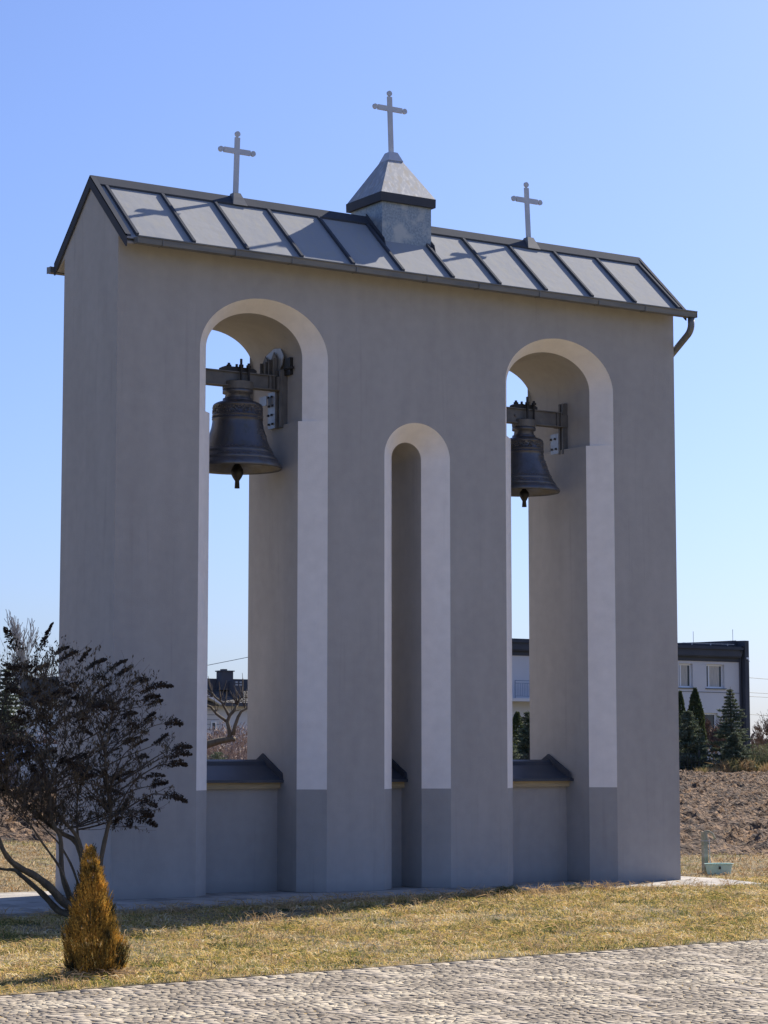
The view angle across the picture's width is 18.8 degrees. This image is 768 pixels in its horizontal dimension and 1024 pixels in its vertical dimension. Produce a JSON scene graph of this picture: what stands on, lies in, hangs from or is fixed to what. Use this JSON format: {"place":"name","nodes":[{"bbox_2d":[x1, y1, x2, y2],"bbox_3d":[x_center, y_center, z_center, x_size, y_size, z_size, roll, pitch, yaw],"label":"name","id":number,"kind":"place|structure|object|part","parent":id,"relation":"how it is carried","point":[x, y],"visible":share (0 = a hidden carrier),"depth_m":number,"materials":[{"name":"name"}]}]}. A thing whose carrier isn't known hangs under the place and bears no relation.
{"place":"outdoors","nodes":[
{"label":"outdoors","id":0,"kind":"place"},
{"bbox_2d":[17,669,247,746],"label":"tiled roof house","id":1,"kind":"structure","parent":0,"point":[222,677],"depth_m":107.75,"materials":[{"name":"white paint"}]},
{"bbox_2d":[211,721,216,729],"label":"window","id":2,"kind":"structure","parent":1,"relation":"in","point":[213,723],"depth_m":106.87,"materials":[{"name":"white glass"}]},
{"bbox_2d":[0,939,765,995],"bbox_3d":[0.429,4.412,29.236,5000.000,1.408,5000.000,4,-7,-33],"label":"ground","id":3,"kind":"structure","parent":0,"point":[384,966],"depth_m":21.67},
{"bbox_2d":[0,667,33,738],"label":"spruce","id":4,"kind":"object","parent":3,"relation":"on","point":[10,696],"visible":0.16,"depth_m":92.41,"materials":[{"name":"green plant"}]},
{"bbox_2d":[0,727,57,745],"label":"shrub","id":5,"kind":"object","parent":3,"relation":"on","point":[36,737],"visible":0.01,"depth_m":85.99,"materials":[{"name":"plant"}]},
{"bbox_2d":[4,610,54,705],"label":"birch","id":6,"kind":"object","parent":3,"relation":"on","point":[15,628],"visible":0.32,"depth_m":167.73,"materials":[{"name":"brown plant"}]},
{"bbox_2d":[207,752,228,758],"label":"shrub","id":7,"kind":"object","parent":3,"relation":"on","point":[216,755],"visible":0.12,"depth_m":93.17,"materials":[{"name":"green plant"}]},
{"bbox_2d":[207,720,246,758],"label":"shrub","id":8,"kind":"object","parent":3,"relation":"on","point":[239,738],"visible":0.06,"depth_m":99.41,"materials":[{"name":"brown plant"}]},
{"bbox_2d":[207,739,246,758],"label":"shrub","id":9,"kind":"object","parent":3,"relation":"on","point":[231,755],"visible":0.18,"depth_m":96.92,"materials":[{"name":"brown plant"}]},
{"bbox_2d":[207,673,247,748],"bbox_3d":[-4.052,5.149,50.475,2.591,3.449,0.412,1,-6,-7],"label":"fruit tree","id":10,"kind":"object","parent":3,"relation":"on","point":[219,741],"visible":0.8,"depth_m":50.61,"materials":[{"name":"brown plant"}]},
{"bbox_2d":[7,708,767,760],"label":"woodland","id":11,"kind":"object","parent":3,"relation":"on","point":[752,741],"depth_m":277.84,"materials":[{"name":"plant"}]},
{"bbox_2d":[512,711,524,748],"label":"thuja","id":12,"kind":"object","parent":3,"relation":"on","point":[516,722],"visible":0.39,"depth_m":112.27,"materials":[{"name":"green plant"}]},
{"bbox_2d":[513,743,524,759],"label":"spruce","id":13,"kind":"object","parent":3,"relation":"on","point":[518,755],"visible":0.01,"depth_m":105.69,"materials":[{"name":"green plant"}]},
{"bbox_2d":[513,711,529,759],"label":"spruce","id":14,"kind":"object","parent":3,"relation":"on","point":[522,741],"visible":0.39,"depth_m":108.88,"materials":[{"name":"green plant"}]},
{"bbox_2d":[512,629,749,763],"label":"flat roofed house","id":15,"kind":"structure","parent":3,"relation":"on","point":[713,671],"depth_m":128.24,"materials":[{"name":"white paint"}]},
{"bbox_2d":[679,664,692,688],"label":"window","id":16,"kind":"structure","parent":15,"relation":"in","point":[684,669],"depth_m":127.65,"materials":[{"name":"white glass"}]},
{"bbox_2d":[704,713,715,736],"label":"window","id":17,"kind":"structure","parent":15,"relation":"in","point":[710,716],"depth_m":128.40,"materials":[{"name":"white glass"}]},
{"bbox_2d":[705,664,722,688],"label":"window","id":18,"kind":"structure","parent":15,"relation":"in","point":[714,672],"depth_m":128.78,"materials":[{"name":"white glass"}]},
{"bbox_2d":[529,750,767,769],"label":"garden fence","id":19,"kind":"object","parent":3,"relation":"on","point":[702,761],"visible":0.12,"depth_m":106.08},
{"bbox_2d":[678,690,685,758],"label":"thuja","id":20,"kind":"object","parent":3,"relation":"on","point":[681,706],"visible":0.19,"depth_m":111.99,"materials":[{"name":"green plant"}]},
{"bbox_2d":[685,687,707,762],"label":"thuja","id":21,"kind":"object","parent":3,"relation":"on","point":[695,705],"visible":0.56,"depth_m":111.42,"materials":[{"name":"green plant"}]},
{"bbox_2d":[679,709,716,770],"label":"spruce","id":22,"kind":"object","parent":3,"relation":"on","point":[689,738],"visible":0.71,"depth_m":106.97,"materials":[{"name":"green plant"}]},
{"bbox_2d":[700,717,727,762],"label":"globe tree","id":23,"kind":"object","parent":3,"relation":"on","point":[711,737],"visible":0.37,"depth_m":120.15,"materials":[{"name":"green plant"}]},
{"bbox_2d":[706,689,759,765],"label":"spruce","id":24,"kind":"object","parent":3,"relation":"on","point":[729,726],"visible":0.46,"depth_m":109.08,"materials":[{"name":"green plant"}]},
{"bbox_2d":[714,732,760,770],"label":"spruce","id":25,"kind":"object","parent":3,"relation":"on","point":[735,747],"visible":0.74,"depth_m":106.50,"materials":[{"name":"green plant"}]},
{"bbox_2d":[742,742,767,766],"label":"shrub","id":26,"kind":"object","parent":3,"relation":"on","point":[762,748],"visible":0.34,"depth_m":108.26,"materials":[{"name":"plant"}]},
{"bbox_2d":[750,709,767,752],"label":"bare tree","id":27,"kind":"object","parent":3,"relation":"on","point":[758,737],"visible":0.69,"depth_m":125.72,"materials":[{"name":"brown plant"}]},
{"bbox_2d":[754,753,767,768],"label":"shrub","id":28,"kind":"object","parent":3,"relation":"on","point":[760,757],"visible":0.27,"depth_m":107.67,"materials":[{"name":"plant"}]},
{"bbox_2d":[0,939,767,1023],"bbox_3d":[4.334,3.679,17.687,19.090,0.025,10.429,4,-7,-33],"label":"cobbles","id":29,"kind":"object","parent":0,"point":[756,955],"visible":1,"depth_m":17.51,"materials":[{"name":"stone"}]},
{"bbox_2d":[0,839,767,995],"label":"lawn","id":30,"kind":"structure","parent":0,"point":[424,960],"depth_m":24.51,"materials":[{"name":"plant"}]},
{"bbox_2d":[60,843,130,976],"bbox_3d":[-2.365,3.259,19.023,0.597,1.095,0.560,4,-7,-33],"label":"dwarf conifer","id":31,"kind":"object","parent":30,"relation":"on","point":[102,929],"visible":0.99,"depth_m":18.92,"materials":[{"name":"orange plant"}]},
{"bbox_2d":[0,622,192,917],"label":"butterfly bush","id":32,"kind":"object","parent":30,"relation":"on","point":[79,774],"visible":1,"depth_m":24.89,"materials":[{"name":"black plant"}]},
{"bbox_2d":[54,963,166,979],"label":"dead grass","id":33,"kind":"structure","parent":30,"relation":"on","point":[126,970],"depth_m":18.83,"materials":[{"name":"plant"}]},
{"bbox_2d":[0,876,764,917],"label":"concrete apron","id":34,"kind":"object","parent":30,"relation":"on","point":[30,902],"visible":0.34,"depth_m":27.90,"materials":[{"name":"grey concrete"}]},
{"bbox_2d":[47,91,697,899],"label":"bell tower","id":35,"kind":"structure","parent":34,"relation":"on","point":[395,325],"depth_m":29.62,"materials":[{"name":"paint"}]},
{"bbox_2d":[259,348,293,429],"bbox_3d":[-1.412,-1.575,29.670,0.175,1.050,0.810,4,-7,-33],"label":"bell bracket","id":36,"kind":"object","parent":35,"relation":"attached to","point":[277,398],"visible":0.94,"depth_m":29.57,"materials":[{"name":"metal"}]},
{"bbox_2d":[206,359,281,488],"bbox_3d":[-1.884,-1.113,29.235,1.222,1.638,1.134,4,-7,-33],"label":"church bell","id":37,"kind":"object","parent":36,"relation":"hanging from","point":[239,447],"visible":0.92,"depth_m":29.04,"materials":[{"name":"grey metal"}]},
{"bbox_2d":[550,403,567,454],"bbox_3d":[2.426,-1.137,32.157,0.140,0.710,0.293,4,-7,-33],"label":"bell bracket","id":38,"kind":"object","parent":35,"relation":"attached to","point":[559,441],"visible":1,"depth_m":32.08,"materials":[{"name":"metal"}]},
{"bbox_2d":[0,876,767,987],"bbox_3d":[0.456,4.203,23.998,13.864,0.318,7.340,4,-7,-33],"label":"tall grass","id":39,"kind":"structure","parent":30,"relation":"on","point":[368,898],"depth_m":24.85,"materials":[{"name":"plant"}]},
{"bbox_2d":[495,885,522,894],"bbox_3d":[1.490,4.640,28.517,0.594,0.161,0.602,4,-7,-33],"label":"grass tuft","id":40,"kind":"object","parent":30,"relation":"on","point":[509,888],"visible":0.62,"depth_m":28.47,"materials":[{"name":"plant"}]},
{"bbox_2d":[557,883,586,891],"bbox_3d":[2.399,4.708,29.089,0.498,0.142,0.497,4,-7,-33],"label":"grass tuft","id":41,"kind":"object","parent":30,"relation":"on","point":[567,886],"visible":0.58,"depth_m":29.04,"materials":[{"name":"yellow plant"}]},
{"bbox_2d":[605,929,625,933],"bbox_3d":[2.383,4.305,23.799,0.276,0.062,0.283,-2,-6,15],"label":"grass tuft","id":42,"kind":"object","parent":30,"relation":"on","point":[618,931],"visible":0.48,"depth_m":23.79,"materials":[{"name":"plant"}]},
{"bbox_2d":[700,830,715,873],"bbox_3d":[4.735,4.989,33.846,0.229,0.688,0.096,3,-7,-23],"label":"standpipe","id":43,"kind":"object","parent":30,"relation":"on","point":[704,844],"visible":0.93,"depth_m":33.81,"materials":[{"name":"metal"}]},
{"bbox_2d":[704,863,733,874],"bbox_3d":[4.855,5.179,33.625,0.420,0.171,0.320,4,-7,-33],"label":"basin","id":44,"kind":"object","parent":30,"relation":"on","point":[717,868],"visible":0.92,"depth_m":33.51,"materials":[{"name":"green plastic"}]},
{"bbox_2d":[0,769,767,855],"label":"ploughed field","id":45,"kind":"structure","parent":0,"point":[745,793],"depth_m":53.27,"materials":[{"name":"soil"}]},
{"bbox_2d":[0,744,56,793],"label":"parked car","id":46,"kind":"object","parent":45,"relation":"on","point":[25,768],"visible":0.02,"depth_m":65.02,"materials":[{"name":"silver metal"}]},
{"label":"side window","id":47,"kind":"part","parent":46,"relation":"part of","materials":[{"name":"glass"}]},
{"bbox_2d":[24,778,767,852],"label":"field stubble","id":48,"kind":"object","parent":45,"relation":"on","point":[713,843],"depth_m":41.15,"materials":[{"name":"plant"}]},
{"bbox_2d":[694,766,729,771],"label":"dry grass clump","id":49,"kind":"object","parent":45,"relation":"on","point":[713,769],"visible":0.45,"depth_m":104.97,"materials":[{"name":"plant"}]},
{"bbox_2d":[705,757,760,772],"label":"dry grass clump","id":50,"kind":"object","parent":45,"relation":"on","point":[726,765],"visible":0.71,"depth_m":105.60,"materials":[{"name":"plant"}]},
{"bbox_2d":[754,761,767,771],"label":"dry grass clump","id":51,"kind":"object","parent":45,"relation":"on","point":[764,768],"visible":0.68,"depth_m":105.74,"materials":[{"name":"plant"}]},
{"bbox_2d":[0,0,767,742],"label":"sky","id":52,"kind":"structure","parent":0,"point":[639,128],"materials":[{"name":"blue"}]},
{"bbox_3d":[1.396,-1.209,31.435,0.140,0.680,0.293,4,-7,-33],"label":"bell bracket","id":53,"kind":"object","parent":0,"visible":0},
{"bbox_2d":[506,397,562,506],"bbox_3d":[1.896,-0.816,31.662,1.008,1.507,0.999,-1,-6,12],"label":"church bell","id":54,"kind":"object","parent":53,"relation":"hanging from","point":[531,476],"visible":0.81,"depth_m":31.52,"materials":[{"name":"grey metal"}]}
]}

